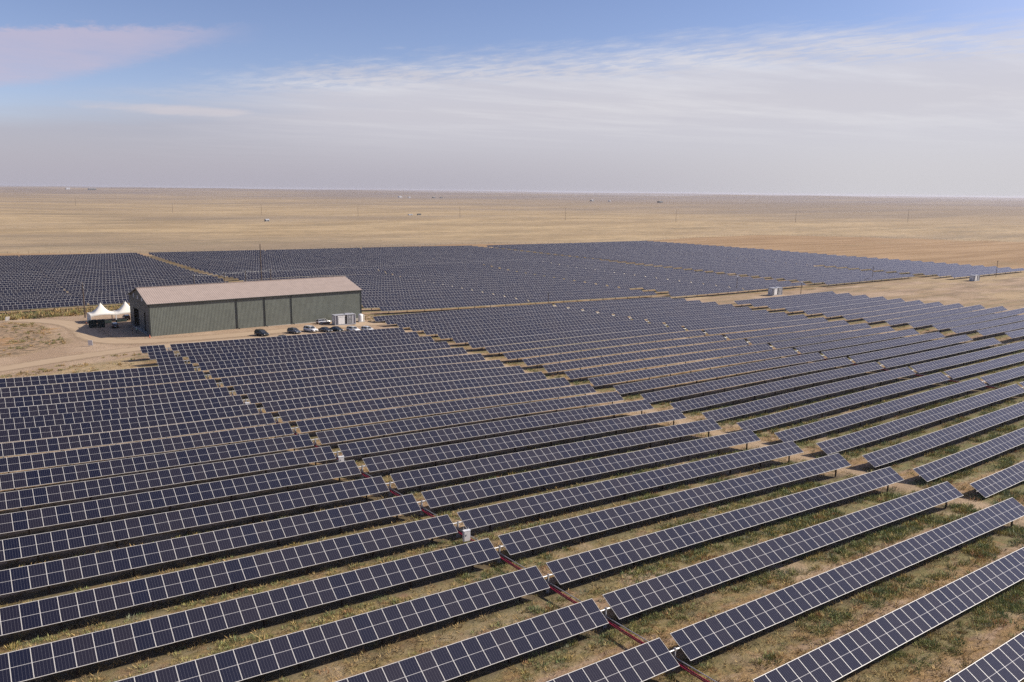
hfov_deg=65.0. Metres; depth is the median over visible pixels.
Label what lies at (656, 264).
solar tracker row
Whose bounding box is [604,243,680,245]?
solar tracker row
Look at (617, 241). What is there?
solar tracker row
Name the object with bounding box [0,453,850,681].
solar tracker row
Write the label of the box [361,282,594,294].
solar tracker row
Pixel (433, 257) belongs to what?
solar tracker row
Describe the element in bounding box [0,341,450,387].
solar tracker row
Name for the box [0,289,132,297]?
solar tracker row
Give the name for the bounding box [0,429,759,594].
solar tracker row
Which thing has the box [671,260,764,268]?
solar tracker row
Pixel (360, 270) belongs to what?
solar tracker row
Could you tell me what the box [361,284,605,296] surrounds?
solar tracker row
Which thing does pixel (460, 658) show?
solar tracker row
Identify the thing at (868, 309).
solar tracker row
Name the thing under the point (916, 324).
solar tracker row
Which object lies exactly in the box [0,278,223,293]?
solar tracker row
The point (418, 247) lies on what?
solar tracker row
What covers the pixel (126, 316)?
parked car
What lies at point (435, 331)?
solar tracker row
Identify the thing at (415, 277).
solar tracker row
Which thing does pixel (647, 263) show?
solar tracker row
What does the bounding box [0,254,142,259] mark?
solar tracker row
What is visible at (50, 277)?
solar tracker row
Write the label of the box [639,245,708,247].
solar tracker row
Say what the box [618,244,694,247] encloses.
solar tracker row
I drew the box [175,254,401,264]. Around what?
solar tracker row
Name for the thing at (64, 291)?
solar tracker row
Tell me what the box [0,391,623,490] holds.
solar tracker row
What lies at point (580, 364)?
solar tracker row
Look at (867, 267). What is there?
solar tracker row
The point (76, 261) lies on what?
solar tracker row
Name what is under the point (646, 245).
solar tracker row
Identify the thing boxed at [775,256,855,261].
solar tracker row
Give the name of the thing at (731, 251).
solar tracker row
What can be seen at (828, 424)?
solar tracker row
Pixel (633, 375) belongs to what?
solar tracker row
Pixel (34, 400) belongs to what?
solar tracker row
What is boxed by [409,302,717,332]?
solar tracker row
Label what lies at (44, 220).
ground
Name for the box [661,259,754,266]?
solar tracker row
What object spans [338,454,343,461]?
combiner box
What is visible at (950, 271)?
solar tracker row
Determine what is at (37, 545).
solar tracker row
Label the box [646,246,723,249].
solar tracker row
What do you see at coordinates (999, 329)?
solar tracker row
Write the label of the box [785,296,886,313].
solar tracker row
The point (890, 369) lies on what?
cable run
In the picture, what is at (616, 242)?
solar tracker row
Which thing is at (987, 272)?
solar tracker row
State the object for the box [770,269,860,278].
solar tracker row
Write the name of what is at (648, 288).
solar tracker row
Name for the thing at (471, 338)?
solar tracker row
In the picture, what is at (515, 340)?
solar tracker row
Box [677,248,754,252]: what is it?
solar tracker row
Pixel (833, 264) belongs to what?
solar tracker row
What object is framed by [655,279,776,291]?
solar tracker row
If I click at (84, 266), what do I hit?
solar tracker row
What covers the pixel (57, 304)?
solar tracker row
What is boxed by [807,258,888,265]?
solar tracker row
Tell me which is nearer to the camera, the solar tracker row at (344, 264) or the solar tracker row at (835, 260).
the solar tracker row at (344, 264)
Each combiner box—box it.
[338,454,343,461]
[462,527,470,543]
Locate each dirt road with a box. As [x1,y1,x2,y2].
[0,319,383,343]
[0,330,407,371]
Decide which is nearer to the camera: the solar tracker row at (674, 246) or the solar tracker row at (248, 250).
the solar tracker row at (248, 250)
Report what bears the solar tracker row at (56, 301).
on the ground at (44, 220)
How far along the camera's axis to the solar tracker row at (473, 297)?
341.98 m
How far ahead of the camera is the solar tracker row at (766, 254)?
635.16 m
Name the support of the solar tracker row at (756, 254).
on the ground at (44, 220)
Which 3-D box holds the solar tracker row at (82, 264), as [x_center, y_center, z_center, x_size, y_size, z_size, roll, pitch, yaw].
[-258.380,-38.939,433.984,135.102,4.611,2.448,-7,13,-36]
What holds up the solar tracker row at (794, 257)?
on the ground at (44, 220)
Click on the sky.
(925, 98)
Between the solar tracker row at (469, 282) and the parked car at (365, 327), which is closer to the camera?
the parked car at (365, 327)
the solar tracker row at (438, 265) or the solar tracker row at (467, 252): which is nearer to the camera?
the solar tracker row at (438, 265)
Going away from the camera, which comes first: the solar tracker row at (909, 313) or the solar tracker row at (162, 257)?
the solar tracker row at (909, 313)
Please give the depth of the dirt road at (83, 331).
243.53 m
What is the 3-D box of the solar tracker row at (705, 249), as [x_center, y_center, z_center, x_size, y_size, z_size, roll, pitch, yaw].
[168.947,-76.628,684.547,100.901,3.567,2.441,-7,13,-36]
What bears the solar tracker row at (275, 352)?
on the ground at (44, 220)
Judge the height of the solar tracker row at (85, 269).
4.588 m
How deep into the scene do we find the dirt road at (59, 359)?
209.58 m
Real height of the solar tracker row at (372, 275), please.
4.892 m
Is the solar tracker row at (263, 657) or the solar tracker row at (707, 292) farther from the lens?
the solar tracker row at (707, 292)
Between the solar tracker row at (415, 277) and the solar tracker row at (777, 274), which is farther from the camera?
the solar tracker row at (777, 274)
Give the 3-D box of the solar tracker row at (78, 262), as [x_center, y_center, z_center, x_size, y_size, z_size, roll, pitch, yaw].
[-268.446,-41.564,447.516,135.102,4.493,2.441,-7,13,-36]
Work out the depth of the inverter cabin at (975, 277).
476.62 m
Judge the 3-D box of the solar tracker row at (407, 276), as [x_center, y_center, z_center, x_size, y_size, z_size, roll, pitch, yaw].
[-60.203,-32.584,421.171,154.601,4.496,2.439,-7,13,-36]
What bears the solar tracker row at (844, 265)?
on the ground at (44, 220)
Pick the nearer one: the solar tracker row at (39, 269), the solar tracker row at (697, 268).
the solar tracker row at (39, 269)
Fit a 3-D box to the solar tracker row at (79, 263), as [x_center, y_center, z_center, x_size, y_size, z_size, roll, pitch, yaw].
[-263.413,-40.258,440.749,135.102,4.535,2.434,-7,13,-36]
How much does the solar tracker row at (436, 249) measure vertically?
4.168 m
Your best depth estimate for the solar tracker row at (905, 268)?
543.13 m
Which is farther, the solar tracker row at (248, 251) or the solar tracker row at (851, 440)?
the solar tracker row at (248, 251)
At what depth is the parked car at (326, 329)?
250.33 m
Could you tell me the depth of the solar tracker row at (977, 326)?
284.02 m
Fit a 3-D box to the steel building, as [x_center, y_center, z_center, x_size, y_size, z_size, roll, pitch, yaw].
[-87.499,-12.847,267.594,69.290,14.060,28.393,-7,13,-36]
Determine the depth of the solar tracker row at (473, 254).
589.42 m
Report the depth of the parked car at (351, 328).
253.05 m
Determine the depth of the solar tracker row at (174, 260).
527.63 m
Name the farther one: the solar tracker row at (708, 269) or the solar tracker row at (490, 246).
the solar tracker row at (490, 246)
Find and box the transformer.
[356,314,364,321]
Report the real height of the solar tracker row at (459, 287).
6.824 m
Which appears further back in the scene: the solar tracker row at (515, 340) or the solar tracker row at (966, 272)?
the solar tracker row at (966, 272)
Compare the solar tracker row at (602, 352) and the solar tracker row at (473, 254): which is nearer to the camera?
the solar tracker row at (602, 352)
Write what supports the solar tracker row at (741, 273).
on the ground at (44, 220)
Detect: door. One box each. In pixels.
[139,310,144,329]
[464,531,469,540]
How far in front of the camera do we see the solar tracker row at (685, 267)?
541.05 m
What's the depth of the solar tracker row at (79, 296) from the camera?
316.54 m
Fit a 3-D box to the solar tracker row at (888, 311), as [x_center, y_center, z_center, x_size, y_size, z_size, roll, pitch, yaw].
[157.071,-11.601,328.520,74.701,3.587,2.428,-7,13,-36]
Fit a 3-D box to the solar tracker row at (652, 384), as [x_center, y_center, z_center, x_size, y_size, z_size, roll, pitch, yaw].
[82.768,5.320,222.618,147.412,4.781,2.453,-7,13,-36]
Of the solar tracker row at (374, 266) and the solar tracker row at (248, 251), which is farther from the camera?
the solar tracker row at (248, 251)
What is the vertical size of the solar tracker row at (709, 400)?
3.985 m
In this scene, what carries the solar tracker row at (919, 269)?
on the ground at (44, 220)
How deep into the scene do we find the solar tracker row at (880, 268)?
549.49 m
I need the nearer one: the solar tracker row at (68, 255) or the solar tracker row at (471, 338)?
the solar tracker row at (471, 338)
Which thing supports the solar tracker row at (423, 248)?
on the ground at (44, 220)
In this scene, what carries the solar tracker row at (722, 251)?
on the ground at (44, 220)
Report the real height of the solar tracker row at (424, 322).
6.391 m
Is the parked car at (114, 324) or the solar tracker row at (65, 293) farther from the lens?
the solar tracker row at (65, 293)
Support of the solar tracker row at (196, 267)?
on the ground at (44, 220)
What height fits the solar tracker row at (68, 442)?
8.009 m
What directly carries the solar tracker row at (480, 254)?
on the ground at (44, 220)
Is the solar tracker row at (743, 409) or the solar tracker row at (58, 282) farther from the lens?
the solar tracker row at (58, 282)
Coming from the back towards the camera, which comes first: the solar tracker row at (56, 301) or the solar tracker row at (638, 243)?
the solar tracker row at (638, 243)
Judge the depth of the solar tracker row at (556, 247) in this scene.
684.99 m
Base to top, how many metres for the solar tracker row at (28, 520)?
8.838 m
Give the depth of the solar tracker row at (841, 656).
72.56 m
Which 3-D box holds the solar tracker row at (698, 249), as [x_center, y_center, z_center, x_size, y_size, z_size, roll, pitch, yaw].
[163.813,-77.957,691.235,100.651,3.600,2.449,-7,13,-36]
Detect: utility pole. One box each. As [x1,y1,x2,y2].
[82,283,85,317]
[260,247,261,279]
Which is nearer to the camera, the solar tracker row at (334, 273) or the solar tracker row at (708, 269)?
the solar tracker row at (334, 273)
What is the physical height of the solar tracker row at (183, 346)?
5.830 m
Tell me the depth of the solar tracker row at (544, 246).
696.63 m
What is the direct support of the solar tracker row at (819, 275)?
on the ground at (44, 220)
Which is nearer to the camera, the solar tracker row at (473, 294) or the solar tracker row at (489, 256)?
the solar tracker row at (473, 294)
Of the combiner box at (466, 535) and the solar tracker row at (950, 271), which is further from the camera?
the solar tracker row at (950, 271)
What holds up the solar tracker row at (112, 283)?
on the ground at (44, 220)
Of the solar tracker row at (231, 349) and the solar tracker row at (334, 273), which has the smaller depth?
the solar tracker row at (231, 349)
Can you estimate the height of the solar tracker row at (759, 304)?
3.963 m
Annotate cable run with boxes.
[233,395,716,681]
[684,331,1001,388]
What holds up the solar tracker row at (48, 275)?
on the ground at (44, 220)
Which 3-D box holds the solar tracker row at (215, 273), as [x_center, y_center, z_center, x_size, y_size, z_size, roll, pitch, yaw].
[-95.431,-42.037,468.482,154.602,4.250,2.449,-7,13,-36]
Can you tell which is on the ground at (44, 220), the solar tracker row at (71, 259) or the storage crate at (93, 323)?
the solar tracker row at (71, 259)
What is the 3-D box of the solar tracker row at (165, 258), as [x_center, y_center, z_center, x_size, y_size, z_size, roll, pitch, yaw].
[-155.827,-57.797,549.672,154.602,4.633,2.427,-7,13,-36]
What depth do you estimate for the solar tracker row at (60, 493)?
116.94 m
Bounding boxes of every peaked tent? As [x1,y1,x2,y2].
[87,303,115,320]
[112,301,129,319]
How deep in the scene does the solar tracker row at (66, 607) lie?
85.54 m
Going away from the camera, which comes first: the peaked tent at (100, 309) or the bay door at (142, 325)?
the bay door at (142, 325)
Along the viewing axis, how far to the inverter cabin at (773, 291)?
394.30 m
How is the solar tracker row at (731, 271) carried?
on the ground at (44, 220)
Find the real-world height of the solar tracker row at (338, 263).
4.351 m
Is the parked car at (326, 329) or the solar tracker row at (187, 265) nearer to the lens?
the parked car at (326, 329)
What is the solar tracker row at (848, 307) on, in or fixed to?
on the ground at (44, 220)
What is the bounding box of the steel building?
[127,276,362,336]
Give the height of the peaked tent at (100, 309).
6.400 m
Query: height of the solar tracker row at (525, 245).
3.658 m
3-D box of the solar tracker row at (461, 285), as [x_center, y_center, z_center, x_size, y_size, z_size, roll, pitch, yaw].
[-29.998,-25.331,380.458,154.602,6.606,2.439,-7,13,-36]
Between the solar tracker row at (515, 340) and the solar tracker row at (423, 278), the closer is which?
the solar tracker row at (515, 340)
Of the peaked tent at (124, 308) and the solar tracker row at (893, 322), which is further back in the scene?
the solar tracker row at (893, 322)
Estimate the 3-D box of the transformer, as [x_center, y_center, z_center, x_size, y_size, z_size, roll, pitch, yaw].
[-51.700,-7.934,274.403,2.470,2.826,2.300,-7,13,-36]
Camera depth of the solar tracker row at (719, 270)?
521.61 m
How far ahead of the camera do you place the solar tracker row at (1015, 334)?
259.04 m
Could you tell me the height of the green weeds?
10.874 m
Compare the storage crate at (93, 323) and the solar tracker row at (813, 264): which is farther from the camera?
the solar tracker row at (813, 264)
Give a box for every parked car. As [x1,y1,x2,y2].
[111,322,118,327]
[122,314,130,319]
[254,328,268,336]
[287,327,300,333]
[303,325,317,332]
[316,318,330,323]
[318,327,332,331]
[330,326,343,331]
[346,325,359,330]
[361,325,371,329]
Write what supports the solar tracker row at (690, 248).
on the ground at (44, 220)
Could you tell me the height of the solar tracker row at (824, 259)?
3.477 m
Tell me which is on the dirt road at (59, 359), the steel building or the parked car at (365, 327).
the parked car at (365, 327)
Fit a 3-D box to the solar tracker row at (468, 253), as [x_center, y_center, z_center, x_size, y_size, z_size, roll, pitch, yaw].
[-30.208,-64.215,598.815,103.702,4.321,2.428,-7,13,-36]
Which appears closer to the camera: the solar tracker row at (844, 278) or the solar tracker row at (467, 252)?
the solar tracker row at (844, 278)
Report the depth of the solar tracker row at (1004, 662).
66.04 m
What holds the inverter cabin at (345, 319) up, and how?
on the ground at (44, 220)
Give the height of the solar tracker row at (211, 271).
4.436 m
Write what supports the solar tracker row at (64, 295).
on the ground at (44, 220)
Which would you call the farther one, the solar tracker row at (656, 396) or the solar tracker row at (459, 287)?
the solar tracker row at (459, 287)
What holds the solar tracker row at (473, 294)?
on the ground at (44, 220)
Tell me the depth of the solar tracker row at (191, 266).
496.00 m
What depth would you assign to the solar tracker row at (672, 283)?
425.93 m
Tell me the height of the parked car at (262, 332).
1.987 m
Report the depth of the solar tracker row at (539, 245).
705.19 m
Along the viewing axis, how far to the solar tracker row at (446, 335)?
272.43 m
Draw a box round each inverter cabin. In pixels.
[331,313,355,325]
[768,287,782,295]
[969,274,979,280]
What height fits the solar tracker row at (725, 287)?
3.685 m
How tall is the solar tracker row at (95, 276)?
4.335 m
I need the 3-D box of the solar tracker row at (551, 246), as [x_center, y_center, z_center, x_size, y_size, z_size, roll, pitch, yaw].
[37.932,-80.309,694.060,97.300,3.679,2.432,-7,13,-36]
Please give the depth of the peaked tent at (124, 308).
266.59 m
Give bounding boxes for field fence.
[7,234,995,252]
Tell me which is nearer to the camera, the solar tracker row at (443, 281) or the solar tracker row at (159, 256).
the solar tracker row at (443, 281)
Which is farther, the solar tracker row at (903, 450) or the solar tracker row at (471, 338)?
the solar tracker row at (471, 338)
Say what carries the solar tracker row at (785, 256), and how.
on the ground at (44, 220)
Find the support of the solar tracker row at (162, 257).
on the ground at (44, 220)
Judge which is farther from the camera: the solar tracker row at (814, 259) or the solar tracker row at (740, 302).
the solar tracker row at (814, 259)
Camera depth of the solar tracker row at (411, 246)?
657.73 m
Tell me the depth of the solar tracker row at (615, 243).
756.98 m
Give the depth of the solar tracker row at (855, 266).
562.38 m
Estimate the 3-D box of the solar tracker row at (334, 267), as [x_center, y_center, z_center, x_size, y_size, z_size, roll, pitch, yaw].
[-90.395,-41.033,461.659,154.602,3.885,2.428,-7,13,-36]
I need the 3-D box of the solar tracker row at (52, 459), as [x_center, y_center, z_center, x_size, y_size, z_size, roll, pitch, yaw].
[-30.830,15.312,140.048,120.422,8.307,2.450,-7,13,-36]
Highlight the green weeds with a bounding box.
[0,311,1023,681]
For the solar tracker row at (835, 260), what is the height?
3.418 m
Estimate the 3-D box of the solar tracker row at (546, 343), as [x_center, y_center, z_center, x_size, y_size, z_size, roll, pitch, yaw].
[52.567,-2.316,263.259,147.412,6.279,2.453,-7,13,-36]
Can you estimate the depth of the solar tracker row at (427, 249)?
633.23 m
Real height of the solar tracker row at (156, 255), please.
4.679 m
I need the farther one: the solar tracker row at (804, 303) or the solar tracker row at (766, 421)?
the solar tracker row at (804, 303)
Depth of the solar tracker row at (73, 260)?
475.25 m
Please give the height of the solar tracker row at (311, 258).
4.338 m
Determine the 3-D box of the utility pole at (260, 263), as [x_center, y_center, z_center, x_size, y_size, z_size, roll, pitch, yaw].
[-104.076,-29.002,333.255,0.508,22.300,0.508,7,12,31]
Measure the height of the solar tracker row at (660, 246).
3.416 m
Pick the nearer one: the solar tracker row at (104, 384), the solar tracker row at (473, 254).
the solar tracker row at (104, 384)
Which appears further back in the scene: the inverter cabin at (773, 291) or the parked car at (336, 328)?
the inverter cabin at (773, 291)
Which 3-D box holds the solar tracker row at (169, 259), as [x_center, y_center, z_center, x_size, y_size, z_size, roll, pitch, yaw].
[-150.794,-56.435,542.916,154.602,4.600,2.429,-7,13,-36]
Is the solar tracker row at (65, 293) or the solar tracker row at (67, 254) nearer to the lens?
the solar tracker row at (65, 293)
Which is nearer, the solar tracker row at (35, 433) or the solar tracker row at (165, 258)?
the solar tracker row at (35, 433)
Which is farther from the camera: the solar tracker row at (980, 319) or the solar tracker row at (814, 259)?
the solar tracker row at (814, 259)
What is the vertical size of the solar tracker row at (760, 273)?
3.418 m
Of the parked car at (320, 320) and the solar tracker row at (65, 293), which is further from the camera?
the solar tracker row at (65, 293)
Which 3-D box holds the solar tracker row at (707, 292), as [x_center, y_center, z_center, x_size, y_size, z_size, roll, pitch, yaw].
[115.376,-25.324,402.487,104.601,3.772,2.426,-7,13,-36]
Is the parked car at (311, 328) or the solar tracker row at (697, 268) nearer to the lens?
the parked car at (311, 328)
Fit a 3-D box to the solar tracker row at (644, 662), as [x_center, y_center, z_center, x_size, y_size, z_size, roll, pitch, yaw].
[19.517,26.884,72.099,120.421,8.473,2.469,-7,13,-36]
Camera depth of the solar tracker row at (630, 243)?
758.39 m
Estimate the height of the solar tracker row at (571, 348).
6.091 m
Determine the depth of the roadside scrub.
271.14 m
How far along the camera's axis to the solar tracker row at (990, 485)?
122.78 m
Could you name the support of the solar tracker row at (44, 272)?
on the ground at (44, 220)
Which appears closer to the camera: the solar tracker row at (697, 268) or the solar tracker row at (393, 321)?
the solar tracker row at (393, 321)
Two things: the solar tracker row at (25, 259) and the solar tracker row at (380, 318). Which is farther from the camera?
the solar tracker row at (25, 259)
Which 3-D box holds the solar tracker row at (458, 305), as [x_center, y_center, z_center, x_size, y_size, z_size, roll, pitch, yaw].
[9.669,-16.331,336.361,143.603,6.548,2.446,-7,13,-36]
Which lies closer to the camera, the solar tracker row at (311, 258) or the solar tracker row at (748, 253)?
the solar tracker row at (311, 258)
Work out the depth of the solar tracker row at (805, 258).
610.24 m
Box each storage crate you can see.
[88,319,96,327]
[97,319,104,326]
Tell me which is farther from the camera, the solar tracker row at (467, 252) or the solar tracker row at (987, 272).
the solar tracker row at (467, 252)
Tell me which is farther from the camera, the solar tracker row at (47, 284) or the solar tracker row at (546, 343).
the solar tracker row at (47, 284)
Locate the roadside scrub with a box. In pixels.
[0,304,418,377]
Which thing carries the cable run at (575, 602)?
on the ground at (44, 220)
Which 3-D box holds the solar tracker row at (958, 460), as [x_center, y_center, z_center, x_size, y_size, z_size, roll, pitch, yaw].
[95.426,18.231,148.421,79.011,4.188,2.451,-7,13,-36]
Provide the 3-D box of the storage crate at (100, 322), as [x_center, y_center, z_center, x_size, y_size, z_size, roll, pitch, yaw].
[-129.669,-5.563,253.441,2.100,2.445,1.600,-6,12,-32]
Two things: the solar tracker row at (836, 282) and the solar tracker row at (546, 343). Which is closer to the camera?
the solar tracker row at (546, 343)
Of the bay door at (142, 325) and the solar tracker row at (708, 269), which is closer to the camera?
the bay door at (142, 325)
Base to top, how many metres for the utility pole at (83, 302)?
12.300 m
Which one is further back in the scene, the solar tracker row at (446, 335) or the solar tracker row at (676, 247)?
the solar tracker row at (676, 247)
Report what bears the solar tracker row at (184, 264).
on the ground at (44, 220)
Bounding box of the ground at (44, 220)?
[0,186,1023,681]
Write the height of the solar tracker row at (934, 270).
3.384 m
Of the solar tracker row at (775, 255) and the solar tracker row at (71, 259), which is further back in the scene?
the solar tracker row at (775, 255)
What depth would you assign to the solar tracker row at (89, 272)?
412.06 m
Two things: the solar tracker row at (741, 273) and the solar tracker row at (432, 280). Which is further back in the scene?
the solar tracker row at (741, 273)
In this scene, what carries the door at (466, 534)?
in the combiner box at (466, 535)
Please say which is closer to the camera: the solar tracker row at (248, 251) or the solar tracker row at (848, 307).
the solar tracker row at (848, 307)
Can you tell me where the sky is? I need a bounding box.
[0,0,1023,197]
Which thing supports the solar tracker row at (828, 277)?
on the ground at (44, 220)
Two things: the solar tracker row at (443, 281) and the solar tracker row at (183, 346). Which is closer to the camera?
the solar tracker row at (183, 346)
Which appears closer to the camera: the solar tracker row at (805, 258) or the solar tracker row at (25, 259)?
the solar tracker row at (25, 259)
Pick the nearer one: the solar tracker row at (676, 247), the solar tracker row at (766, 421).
the solar tracker row at (766, 421)
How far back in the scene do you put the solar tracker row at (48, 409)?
162.87 m
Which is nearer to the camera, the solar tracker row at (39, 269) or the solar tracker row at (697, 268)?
the solar tracker row at (39, 269)
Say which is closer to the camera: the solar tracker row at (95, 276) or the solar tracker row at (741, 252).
the solar tracker row at (95, 276)
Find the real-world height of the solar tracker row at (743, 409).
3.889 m
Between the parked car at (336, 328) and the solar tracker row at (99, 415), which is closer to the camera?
the solar tracker row at (99, 415)
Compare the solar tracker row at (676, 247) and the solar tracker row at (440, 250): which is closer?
the solar tracker row at (440, 250)
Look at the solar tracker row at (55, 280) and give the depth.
383.71 m
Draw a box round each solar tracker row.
[0,253,136,256]
[0,253,139,258]
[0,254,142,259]
[0,256,145,260]
[0,257,148,261]
[0,258,151,262]
[0,259,155,263]
[0,260,158,265]
[0,261,161,266]
[0,262,165,267]
[0,263,168,269]
[0,264,172,270]
[0,266,176,272]
[0,267,180,273]
[0,268,184,275]
[0,269,189,277]
[0,271,193,279]
[0,272,197,281]
[0,273,202,283]
[0,274,206,285]
[0,275,211,287]
[0,276,218,290]
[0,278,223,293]
[0,281,227,296]
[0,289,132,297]
[0,291,130,298]
[0,292,128,300]
[0,294,128,302]
[0,296,128,310]
[0,298,128,312]
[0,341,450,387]
[0,347,467,397]
[0,353,484,407]
[0,359,504,418]
[0,366,524,430]
[0,371,546,442]
[0,377,570,457]
[0,384,595,473]
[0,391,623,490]
[0,399,653,510]
[0,408,685,534]
[0,419,721,562]
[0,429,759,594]
[0,441,802,635]
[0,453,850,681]
[115,467,903,681]
[140,327,404,352]
[148,248,356,254]
[148,332,418,359]
[151,248,364,255]
[154,249,369,256]
[156,336,433,365]
[158,250,374,257]
[161,251,379,258]
[164,251,384,261]
[168,252,390,260]
[171,253,395,263]
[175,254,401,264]
[178,254,407,263]
[182,255,413,265]
[186,256,419,266]
[190,257,425,267]
[194,258,432,268]
[199,259,438,272]
[203,260,445,271]
[207,261,452,272]
[212,262,448,276]
[217,262,461,275]
[222,262,473,278]
[227,263,482,278]
[232,265,490,277]
[238,267,498,280]
[243,269,506,281]
[336,481,963,681]
[348,270,515,278]
[349,272,523,279]
[350,273,533,281]
[353,274,542,283]
[355,276,552,285]
[358,277,562,287]
[361,279,572,289]
[361,281,583,291]
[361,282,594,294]
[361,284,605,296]
[361,286,617,299]
[362,245,471,248]
[362,288,629,303]
[362,289,642,310]
[367,246,477,249]
[372,247,475,250]
[373,297,671,321]
[377,247,488,251]
[379,291,656,311]
[382,248,492,251]
[385,298,686,325]
[387,248,500,252]
[397,300,701,327]
[404,250,519,254]
[409,251,525,255]
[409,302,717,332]
[416,252,532,256]
[422,253,539,257]
[423,304,734,334]
[428,254,545,258]
[435,254,553,259]
[437,307,751,340]
[452,310,768,345]
[468,312,787,347]
[485,314,807,355]
[486,243,572,247]
[492,243,578,247]
[498,244,584,247]
[503,317,828,361]
[504,244,590,248]
[510,245,597,249]
[516,245,603,249]
[522,320,849,365]
[542,323,871,374]
[547,497,1023,681]
[565,326,894,380]
[579,241,653,243]
[585,241,636,242]
[588,329,919,387]
[591,241,659,244]
[592,242,666,244]
[598,242,672,245]
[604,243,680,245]
[611,243,686,246]
[613,332,944,394]
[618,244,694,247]
[619,276,752,287]
[624,244,700,247]
[638,245,715,248]
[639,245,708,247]
[640,335,972,402]
[642,278,764,291]
[643,257,736,265]
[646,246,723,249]
[652,258,744,266]
[653,246,730,250]
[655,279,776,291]
[661,247,738,251]
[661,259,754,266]
[667,281,790,292]
[668,282,805,296]
[669,248,744,252]
[670,338,1000,411]
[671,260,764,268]
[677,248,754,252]
[681,261,774,269]
[685,249,763,253]
[691,262,784,269]
[692,249,771,254]
[701,250,780,255]
[702,263,795,270]
[702,341,1023,421]
[710,251,789,255]
[713,264,805,271]
[719,252,798,256]
[723,265,813,273]
[727,252,807,257]
[734,266,824,275]
[734,291,835,306]
[736,253,816,258]
[737,352,1023,431]
[746,254,826,258]
[747,267,836,275]
[750,293,851,306]
[753,547,1023,681]
[755,255,836,259]
[758,268,848,277]
[765,255,845,260]
[767,295,868,308]
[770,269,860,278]
[774,366,1023,441]
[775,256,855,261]
[783,270,872,279]
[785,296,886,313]
[786,257,866,262]
[796,257,877,263]
[796,271,885,281]
[803,298,904,314]
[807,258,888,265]
[809,273,900,284]
[816,381,1023,454]
[822,300,923,318]
[823,259,898,266]
[824,274,913,285]
[835,260,909,268]
[843,302,942,321]
[846,261,921,268]
[858,261,933,269]
[862,402,1023,466]
[863,303,963,324]
[870,262,945,271]
[882,263,958,272]
[886,305,985,326]
[895,264,971,273]
[908,306,1006,329]
[909,265,984,273]
[913,428,1023,481]
[923,266,997,275]
[932,308,1023,331]
[936,267,1010,276]
[944,631,1023,681]
[950,268,1023,278]
[950,314,1023,335]
[970,461,1023,497]
[977,321,1023,337]
[1005,329,1023,341]
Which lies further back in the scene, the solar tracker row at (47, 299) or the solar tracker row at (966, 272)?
the solar tracker row at (966, 272)
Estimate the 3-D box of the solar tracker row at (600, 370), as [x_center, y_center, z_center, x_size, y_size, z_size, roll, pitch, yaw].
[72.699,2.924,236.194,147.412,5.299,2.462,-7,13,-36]
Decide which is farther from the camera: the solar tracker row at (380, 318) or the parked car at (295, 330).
the solar tracker row at (380, 318)
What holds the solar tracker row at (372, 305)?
on the ground at (44, 220)

